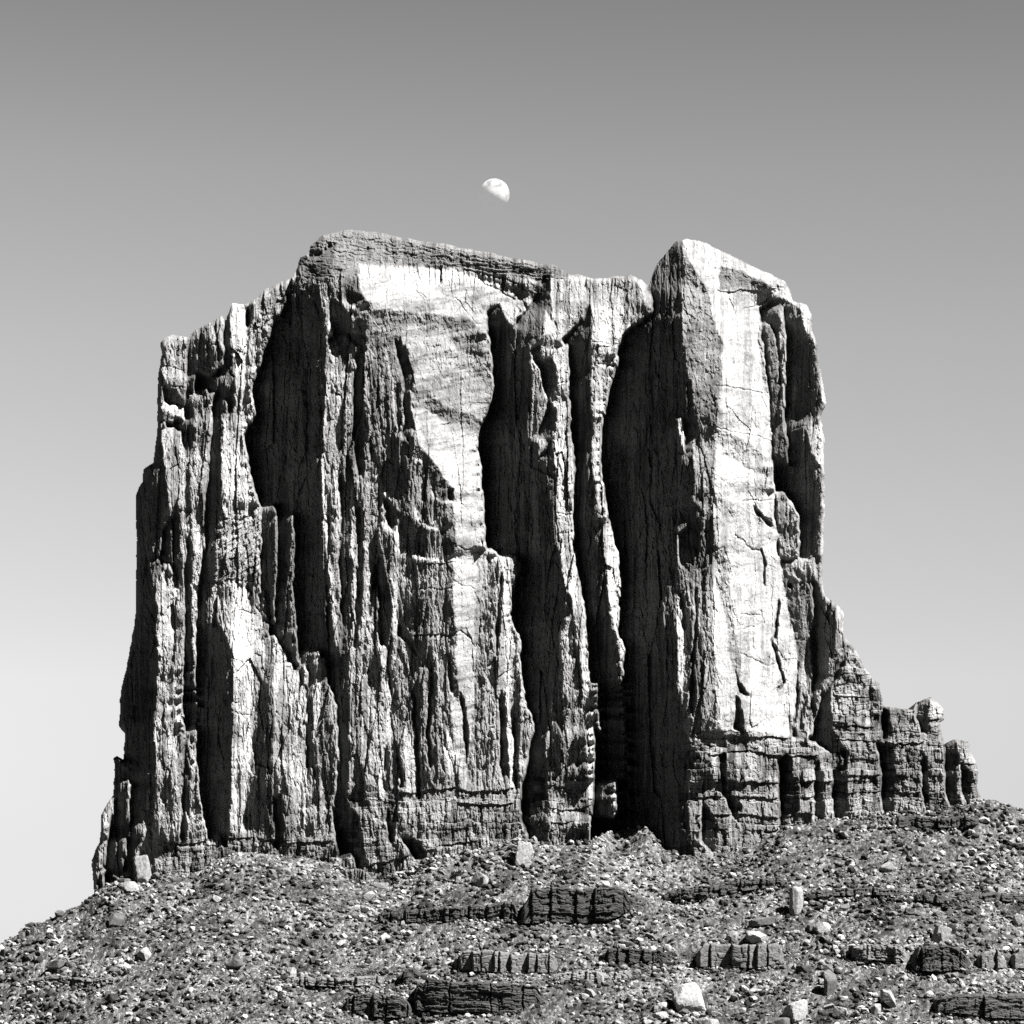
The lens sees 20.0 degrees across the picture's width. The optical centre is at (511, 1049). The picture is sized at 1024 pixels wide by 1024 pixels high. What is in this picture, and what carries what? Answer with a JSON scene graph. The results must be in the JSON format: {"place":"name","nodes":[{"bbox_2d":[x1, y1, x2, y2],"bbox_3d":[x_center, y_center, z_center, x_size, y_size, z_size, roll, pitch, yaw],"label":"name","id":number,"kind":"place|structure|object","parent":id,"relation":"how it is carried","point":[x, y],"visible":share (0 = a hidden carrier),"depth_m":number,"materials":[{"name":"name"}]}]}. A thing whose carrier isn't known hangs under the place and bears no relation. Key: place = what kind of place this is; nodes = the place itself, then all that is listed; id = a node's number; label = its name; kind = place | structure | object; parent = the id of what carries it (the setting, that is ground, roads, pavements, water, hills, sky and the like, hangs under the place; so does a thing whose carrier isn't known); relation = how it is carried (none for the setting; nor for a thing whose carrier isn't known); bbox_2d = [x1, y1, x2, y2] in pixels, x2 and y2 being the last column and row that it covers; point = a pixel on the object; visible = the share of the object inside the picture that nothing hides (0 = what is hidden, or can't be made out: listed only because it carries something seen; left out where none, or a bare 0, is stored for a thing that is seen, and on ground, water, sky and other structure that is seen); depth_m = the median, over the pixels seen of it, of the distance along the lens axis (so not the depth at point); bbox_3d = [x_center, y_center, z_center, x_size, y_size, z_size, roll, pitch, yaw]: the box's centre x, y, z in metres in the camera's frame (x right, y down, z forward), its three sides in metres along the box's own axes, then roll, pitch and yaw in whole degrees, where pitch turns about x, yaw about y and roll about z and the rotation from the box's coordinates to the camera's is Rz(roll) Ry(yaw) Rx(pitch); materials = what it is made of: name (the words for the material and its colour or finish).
{"place":"outdoors","nodes":[
{"label":"outdoors","id":0,"kind":"place"},
{"bbox_2d":[0,799,1023,1023],"bbox_3d":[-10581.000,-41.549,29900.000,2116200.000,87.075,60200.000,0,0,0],"label":"ground","id":1,"kind":"structure","parent":0,"point":[897,932],"depth_m":935.49,"materials":[{"name":"gravel"}]},
{"bbox_2d":[0,946,10,956],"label":"boulder","id":2,"kind":"object","parent":1,"relation":"on","point":[3,952],"visible":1,"depth_m":970.88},
{"bbox_2d":[55,910,64,916],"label":"boulder","id":3,"kind":"object","parent":1,"relation":"on","point":[59,913],"visible":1,"depth_m":979.73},
{"bbox_2d":[109,913,124,926],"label":"boulder","id":4,"kind":"object","parent":1,"relation":"on","point":[116,919],"visible":1,"depth_m":958.72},
{"bbox_2d":[133,855,151,882],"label":"boulder","id":5,"kind":"object","parent":1,"relation":"on","point":[142,868],"visible":1,"depth_m":978.85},
{"bbox_2d":[137,947,150,960],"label":"boulder","id":6,"kind":"object","parent":1,"relation":"on","point":[144,954],"visible":1,"depth_m":937.88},
{"bbox_2d":[285,974,383,986],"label":"rock ledge","id":7,"kind":"object","parent":1,"relation":"on","point":[337,981],"visible":0.97,"depth_m":908.56,"materials":[{"name":"stone"}]},
{"bbox_2d":[287,967,296,976],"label":"boulder","id":8,"kind":"object","parent":7,"relation":"on","point":[292,971],"visible":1,"depth_m":916.01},
{"bbox_2d":[343,868,371,881],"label":"rock ledge","id":9,"kind":"object","parent":1,"relation":"on","point":[355,873],"visible":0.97,"depth_m":976.15,"materials":[{"name":"stone"}]},
{"bbox_2d":[344,993,411,1017],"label":"rock ledge","id":10,"kind":"object","parent":1,"relation":"on","point":[380,1005],"visible":1,"depth_m":892.79,"materials":[{"name":"stone"}]},
{"bbox_2d":[372,883,388,887],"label":"boulder","id":11,"kind":"object","parent":1,"relation":"on","point":[380,885],"visible":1,"depth_m":973.92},
{"bbox_2d":[375,901,519,921],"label":"rock ledge","id":12,"kind":"object","parent":1,"relation":"on","point":[506,911],"visible":0.99,"depth_m":939.80,"materials":[{"name":"stone"}]},
{"bbox_2d":[450,870,462,876],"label":"boulder","id":13,"kind":"object","parent":1,"relation":"on","point":[459,872],"visible":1,"depth_m":968.11,"materials":[{"name":"grey stone"}]},
{"bbox_2d":[412,979,544,1011],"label":"rock ledge","id":14,"kind":"object","parent":1,"relation":"on","point":[436,995],"visible":1,"depth_m":888.02,"materials":[{"name":"stone"}]},
{"bbox_2d":[453,950,557,971],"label":"rock ledge","id":15,"kind":"object","parent":1,"relation":"on","point":[486,960],"visible":1,"depth_m":907.25,"materials":[{"name":"stone"}]},
{"bbox_2d":[0,799,1023,1023],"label":"rubble","id":16,"kind":"object","parent":1,"relation":"on","point":[629,942],"visible":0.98,"depth_m":933.51,"materials":[{"name":"stone"}]},
{"bbox_2d":[19,932,26,939],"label":"boulder","id":17,"kind":"object","parent":16,"relation":"on","point":[22,934],"visible":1,"depth_m":975.65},
{"bbox_2d":[31,927,36,934],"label":"boulder","id":18,"kind":"object","parent":16,"relation":"on","point":[33,930],"visible":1,"depth_m":975.19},
{"bbox_2d":[47,988,55,996],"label":"boulder","id":19,"kind":"object","parent":16,"relation":"on","point":[50,991],"visible":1,"depth_m":936.52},
{"bbox_2d":[46,959,65,969],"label":"boulder","id":20,"kind":"object","parent":16,"relation":"on","point":[56,964],"visible":1,"depth_m":947.86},
{"bbox_2d":[19,975,115,985],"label":"rock ledge","id":21,"kind":"object","parent":16,"relation":"on","point":[62,979],"visible":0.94,"depth_m":941.25,"materials":[{"name":"stone"}]},
{"bbox_2d":[84,899,90,904],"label":"boulder","id":22,"kind":"object","parent":16,"relation":"on","point":[86,901],"visible":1,"depth_m":978.06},
{"bbox_2d":[106,993,117,1003],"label":"boulder","id":23,"kind":"object","parent":16,"relation":"on","point":[111,997],"visible":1,"depth_m":915.88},
{"bbox_2d":[120,881,138,891],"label":"boulder","id":24,"kind":"object","parent":16,"relation":"on","point":[129,886],"visible":1,"depth_m":973.94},
{"bbox_2d":[141,994,149,1000],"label":"boulder","id":25,"kind":"object","parent":16,"relation":"on","point":[145,997],"visible":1,"depth_m":913.48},
{"bbox_2d":[152,872,158,878],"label":"boulder","id":26,"kind":"object","parent":16,"relation":"on","point":[155,875],"visible":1,"depth_m":979.46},
{"bbox_2d":[152,932,160,937],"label":"boulder","id":27,"kind":"object","parent":16,"relation":"on","point":[156,934],"visible":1,"depth_m":947.33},
{"bbox_2d":[160,992,168,996],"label":"boulder","id":28,"kind":"object","parent":16,"relation":"on","point":[163,994],"visible":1,"depth_m":912.81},
{"bbox_2d":[192,883,198,888],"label":"boulder","id":29,"kind":"object","parent":16,"relation":"on","point":[195,886],"visible":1,"depth_m":974.79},
{"bbox_2d":[210,995,218,1001],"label":"boulder","id":30,"kind":"object","parent":16,"relation":"on","point":[212,998],"visible":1,"depth_m":905.93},
{"bbox_2d":[212,894,221,901],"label":"boulder","id":31,"kind":"object","parent":16,"relation":"on","point":[216,898],"visible":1,"depth_m":960.41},
{"bbox_2d":[222,884,230,890],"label":"boulder","id":32,"kind":"object","parent":16,"relation":"on","point":[226,887],"visible":1,"depth_m":964.80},
{"bbox_2d":[225,959,242,969],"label":"boulder","id":33,"kind":"object","parent":16,"relation":"on","point":[235,964],"visible":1,"depth_m":919.43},
{"bbox_2d":[230,977,238,981],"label":"boulder","id":34,"kind":"object","parent":16,"relation":"on","point":[232,979],"visible":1,"depth_m":912.54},
{"bbox_2d":[270,873,277,879],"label":"boulder","id":35,"kind":"object","parent":16,"relation":"on","point":[273,876],"visible":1,"depth_m":965.97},
{"bbox_2d":[282,1002,288,1006],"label":"boulder","id":36,"kind":"object","parent":16,"relation":"on","point":[285,1004],"visible":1,"depth_m":898.97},
{"bbox_2d":[295,925,301,931],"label":"boulder","id":37,"kind":"object","parent":16,"relation":"on","point":[298,928],"visible":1,"depth_m":941.78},
{"bbox_2d":[303,1002,310,1007],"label":"boulder","id":38,"kind":"object","parent":16,"relation":"on","point":[306,1004],"visible":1,"depth_m":898.83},
{"bbox_2d":[324,913,333,919],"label":"boulder","id":39,"kind":"object","parent":16,"relation":"on","point":[328,916],"visible":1,"depth_m":947.95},
{"bbox_2d":[335,939,346,946],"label":"boulder","id":40,"kind":"object","parent":16,"relation":"on","point":[340,943],"visible":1,"depth_m":932.87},
{"bbox_2d":[349,905,359,910],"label":"boulder","id":41,"kind":"object","parent":16,"relation":"on","point":[352,908],"visible":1,"depth_m":953.47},
{"bbox_2d":[363,891,374,899],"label":"boulder","id":42,"kind":"object","parent":16,"relation":"on","point":[370,895],"visible":1,"depth_m":964.06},
{"bbox_2d":[396,967,422,984],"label":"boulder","id":43,"kind":"object","parent":16,"relation":"on","point":[406,975],"visible":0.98,"depth_m":908.23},
{"bbox_2d":[419,902,424,908],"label":"boulder","id":44,"kind":"object","parent":16,"relation":"on","point":[421,904],"visible":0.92,"depth_m":952.77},
{"bbox_2d":[472,871,488,886],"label":"boulder","id":45,"kind":"object","parent":16,"relation":"on","point":[479,879],"visible":1,"depth_m":960.09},
{"bbox_2d":[515,841,532,865],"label":"boulder","id":46,"kind":"object","parent":16,"relation":"on","point":[524,852],"visible":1,"depth_m":965.84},
{"bbox_2d":[549,935,556,940],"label":"boulder","id":47,"kind":"object","parent":16,"relation":"on","point":[553,937],"visible":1,"depth_m":924.01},
{"bbox_2d":[556,1018,565,1023],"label":"boulder","id":48,"kind":"object","parent":16,"relation":"on","point":[560,1021],"visible":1,"depth_m":878.46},
{"bbox_2d":[579,993,588,999],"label":"boulder","id":49,"kind":"object","parent":16,"relation":"on","point":[583,996],"visible":1,"depth_m":889.69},
{"bbox_2d":[597,975,603,983],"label":"boulder","id":50,"kind":"object","parent":16,"relation":"on","point":[600,978],"visible":1,"depth_m":898.39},
{"bbox_2d":[600,881,609,887],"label":"boulder","id":51,"kind":"object","parent":16,"relation":"on","point":[606,884],"visible":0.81,"depth_m":954.25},
{"bbox_2d":[601,875,609,879],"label":"boulder","id":52,"kind":"object","parent":16,"relation":"on","point":[607,877],"visible":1,"depth_m":958.17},
{"bbox_2d":[599,947,668,965],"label":"rock ledge","id":53,"kind":"object","parent":16,"relation":"on","point":[620,956],"visible":0.99,"depth_m":909.22,"materials":[{"name":"stone"}]},
{"bbox_2d":[637,999,645,1003],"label":"boulder","id":54,"kind":"object","parent":16,"relation":"on","point":[641,1001],"visible":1,"depth_m":888.04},
{"bbox_2d":[642,1019,653,1023],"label":"boulder","id":55,"kind":"object","parent":16,"relation":"on","point":[648,1021],"visible":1,"depth_m":877.97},
{"bbox_2d":[652,1011,667,1019],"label":"boulder","id":56,"kind":"object","parent":16,"relation":"on","point":[660,1015],"visible":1,"depth_m":879.70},
{"bbox_2d":[654,1002,668,1008],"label":"boulder","id":57,"kind":"object","parent":16,"relation":"on","point":[664,1004],"visible":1,"depth_m":885.38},
{"bbox_2d":[663,944,671,950],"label":"boulder","id":58,"kind":"object","parent":16,"relation":"on","point":[668,946],"visible":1,"depth_m":917.66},
{"bbox_2d":[671,982,705,1011],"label":"boulder","id":59,"kind":"object","parent":16,"relation":"on","point":[688,996],"visible":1,"depth_m":882.75,"materials":[{"name":"stone"}]},
{"bbox_2d":[693,1019,719,1023],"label":"boulder","id":60,"kind":"object","parent":16,"relation":"on","point":[705,1021],"visible":1,"depth_m":872.90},
{"bbox_2d":[711,1011,722,1016],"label":"boulder","id":61,"kind":"object","parent":16,"relation":"on","point":[718,1014],"visible":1,"depth_m":880.35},
{"bbox_2d":[661,877,786,899],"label":"rock ledge","id":62,"kind":"object","parent":16,"relation":"on","point":[713,890],"visible":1,"depth_m":947.39,"materials":[{"name":"stone"}]},
{"bbox_2d":[726,931,737,939],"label":"boulder","id":63,"kind":"object","parent":16,"relation":"on","point":[731,935],"visible":1,"depth_m":921.33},
{"bbox_2d":[738,1008,745,1013],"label":"boulder","id":64,"kind":"object","parent":16,"relation":"on","point":[741,1010],"visible":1,"depth_m":881.90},
{"bbox_2d":[745,931,766,943],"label":"boulder","id":65,"kind":"object","parent":16,"relation":"on","point":[752,937],"visible":0.97,"depth_m":917.51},
{"bbox_2d":[781,999,807,1023],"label":"boulder","id":66,"kind":"object","parent":16,"relation":"on","point":[796,1011],"visible":1,"depth_m":871.47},
{"bbox_2d":[789,886,803,915],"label":"boulder","id":67,"kind":"object","parent":16,"relation":"on","point":[796,898],"visible":1,"depth_m":930.25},
{"bbox_2d":[796,965,810,972],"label":"boulder","id":68,"kind":"object","parent":16,"relation":"on","point":[804,968],"visible":1,"depth_m":896.19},
{"bbox_2d":[807,925,814,931],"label":"boulder","id":69,"kind":"object","parent":16,"relation":"on","point":[809,928],"visible":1,"depth_m":919.57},
{"bbox_2d":[813,922,830,933],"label":"boulder","id":70,"kind":"object","parent":16,"relation":"on","point":[820,927],"visible":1,"depth_m":917.20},
{"bbox_2d":[823,964,833,971],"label":"boulder","id":71,"kind":"object","parent":16,"relation":"on","point":[828,966],"visible":0.63,"depth_m":893.69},
{"bbox_2d":[822,1003,834,1008],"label":"boulder","id":72,"kind":"object","parent":16,"relation":"on","point":[827,1006],"visible":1,"depth_m":875.14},
{"bbox_2d":[824,969,836,995],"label":"boulder","id":73,"kind":"object","parent":16,"relation":"on","point":[830,981],"visible":1,"depth_m":881.79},
{"bbox_2d":[832,1006,847,1018],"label":"boulder","id":74,"kind":"object","parent":16,"relation":"on","point":[840,1012],"visible":1,"depth_m":870.50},
{"bbox_2d":[839,996,847,1000],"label":"boulder","id":75,"kind":"object","parent":16,"relation":"on","point":[844,998],"visible":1,"depth_m":877.70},
{"bbox_2d":[803,887,906,897],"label":"rock ledge","id":76,"kind":"object","parent":16,"relation":"on","point":[860,891],"visible":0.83,"depth_m":934.76,"materials":[{"name":"stone"}]},
{"bbox_2d":[870,1004,880,1015],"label":"boulder","id":77,"kind":"object","parent":16,"relation":"on","point":[875,1009],"visible":1,"depth_m":868.96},
{"bbox_2d":[880,862,894,871],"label":"boulder","id":78,"kind":"object","parent":16,"relation":"on","point":[887,867],"visible":1,"depth_m":947.00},
{"bbox_2d":[880,989,895,1007],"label":"boulder","id":79,"kind":"object","parent":16,"relation":"on","point":[887,997],"visible":1,"depth_m":870.42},
{"bbox_2d":[895,905,906,909],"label":"boulder","id":80,"kind":"object","parent":16,"relation":"on","point":[901,907],"visible":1,"depth_m":922.55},
{"bbox_2d":[900,975,908,980],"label":"boulder","id":81,"kind":"object","parent":16,"relation":"on","point":[904,978],"visible":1,"depth_m":883.82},
{"bbox_2d":[909,862,916,866],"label":"boulder","id":82,"kind":"object","parent":16,"relation":"on","point":[912,864],"visible":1,"depth_m":949.51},
{"bbox_2d":[913,893,951,902],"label":"rock ledge","id":83,"kind":"object","parent":16,"relation":"on","point":[929,898],"visible":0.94,"depth_m":924.24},
{"bbox_2d":[932,924,951,943],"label":"boulder","id":84,"kind":"object","parent":16,"relation":"on","point":[942,933],"visible":0.98,"depth_m":903.18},
{"bbox_2d":[947,923,956,933],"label":"boulder","id":85,"kind":"object","parent":16,"relation":"on","point":[952,927],"visible":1,"depth_m":909.46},
{"bbox_2d":[964,1018,971,1023],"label":"boulder","id":86,"kind":"object","parent":16,"relation":"on","point":[968,1021],"visible":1,"depth_m":860.73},
{"bbox_2d":[972,832,980,837],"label":"boulder","id":87,"kind":"object","parent":16,"relation":"on","point":[976,834],"visible":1,"depth_m":965.84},
{"bbox_2d":[979,924,987,931],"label":"boulder","id":88,"kind":"object","parent":16,"relation":"on","point":[983,928],"visible":1,"depth_m":911.19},
{"bbox_2d":[961,892,1023,901],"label":"rock ledge","id":89,"kind":"object","parent":16,"relation":"on","point":[998,896],"visible":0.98,"depth_m":931.86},
{"bbox_2d":[996,887,1004,892],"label":"boulder","id":90,"kind":"object","parent":16,"relation":"on","point":[1000,889],"visible":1,"depth_m":936.17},
{"bbox_2d":[1006,971,1014,977],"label":"boulder","id":91,"kind":"object","parent":16,"relation":"on","point":[1010,974],"visible":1,"depth_m":888.74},
{"bbox_2d":[1012,874,1020,879],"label":"boulder","id":92,"kind":"object","parent":16,"relation":"on","point":[1016,876],"visible":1,"depth_m":948.16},
{"bbox_2d":[1010,948,1023,967],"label":"rock ledge","id":93,"kind":"object","parent":16,"relation":"on","point":[1017,958],"visible":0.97,"depth_m":894.09,"materials":[{"name":"stone"}]},
{"bbox_2d":[1013,914,1023,926],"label":"boulder","id":94,"kind":"object","parent":16,"relation":"on","point":[1018,920],"visible":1,"depth_m":918.11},
{"bbox_2d":[1014,930,1022,936],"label":"boulder","id":95,"kind":"object","parent":16,"relation":"on","point":[1018,933],"visible":1,"depth_m":912.31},
{"bbox_2d":[91,230,979,893],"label":"sandstone butte","id":96,"kind":"object","parent":1,"relation":"on","point":[447,548],"visible":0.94,"depth_m":989.26,"materials":[{"name":"stone"}]},
{"bbox_2d":[519,886,636,923],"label":"rock ledge","id":97,"kind":"object","parent":1,"relation":"on","point":[558,904],"visible":0.99,"depth_m":934.43,"materials":[{"name":"stone"}]},
{"bbox_2d":[549,970,627,979],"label":"rock ledge","id":98,"kind":"object","parent":1,"relation":"on","point":[580,974],"visible":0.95,"depth_m":901.34,"materials":[{"name":"stone"}]},
{"bbox_2d":[588,931,595,937],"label":"boulder","id":99,"kind":"object","parent":1,"relation":"on","point":[592,934],"visible":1,"depth_m":926.61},
{"bbox_2d":[695,943,784,967],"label":"rock ledge","id":100,"kind":"object","parent":1,"relation":"on","point":[742,955],"visible":1,"depth_m":904.48,"materials":[{"name":"stone"}]},
{"bbox_2d":[748,917,775,926],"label":"boulder","id":101,"kind":"object","parent":1,"relation":"on","point":[760,921],"visible":1,"depth_m":925.15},
{"bbox_2d":[768,1017,790,1023],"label":"boulder","id":102,"kind":"object","parent":1,"relation":"on","point":[784,1020],"visible":1,"depth_m":868.39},
{"bbox_2d":[860,825,866,829],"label":"boulder","id":103,"kind":"object","parent":1,"relation":"on","point":[862,827],"visible":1,"depth_m":974.53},
{"bbox_2d":[840,944,907,961],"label":"rock ledge","id":104,"kind":"object","parent":1,"relation":"on","point":[892,952],"visible":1,"depth_m":895.56,"materials":[{"name":"stone"}]},
{"bbox_2d":[924,990,933,997],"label":"boulder","id":105,"kind":"object","parent":1,"relation":"on","point":[929,994],"visible":1,"depth_m":872.69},
{"bbox_2d":[889,815,978,826],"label":"rock ledge","id":106,"kind":"object","parent":1,"relation":"on","point":[909,821],"visible":0.97,"depth_m":970.97,"materials":[{"name":"stone"}]},
{"bbox_2d":[911,945,970,971],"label":"rock ledge","id":107,"kind":"object","parent":1,"relation":"on","point":[938,958],"visible":1,"depth_m":887.31,"materials":[{"name":"stone"}]},
{"bbox_2d":[933,993,1023,1018],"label":"rock ledge","id":108,"kind":"object","parent":1,"relation":"on","point":[996,1005],"visible":1,"depth_m":864.49,"materials":[{"name":"stone"}]},
{"bbox_2d":[976,949,1005,968],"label":"rock ledge","id":109,"kind":"object","parent":1,"relation":"on","point":[990,959],"visible":0.98,"depth_m":890.89,"materials":[{"name":"stone"}]},
{"bbox_2d":[1006,825,1015,829],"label":"boulder","id":110,"kind":"object","parent":1,"relation":"on","point":[1010,827],"visible":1,"depth_m":970.17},
{"bbox_2d":[0,0,1023,943],"label":"sky","id":111,"kind":"structure","parent":0,"point":[166,165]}
]}

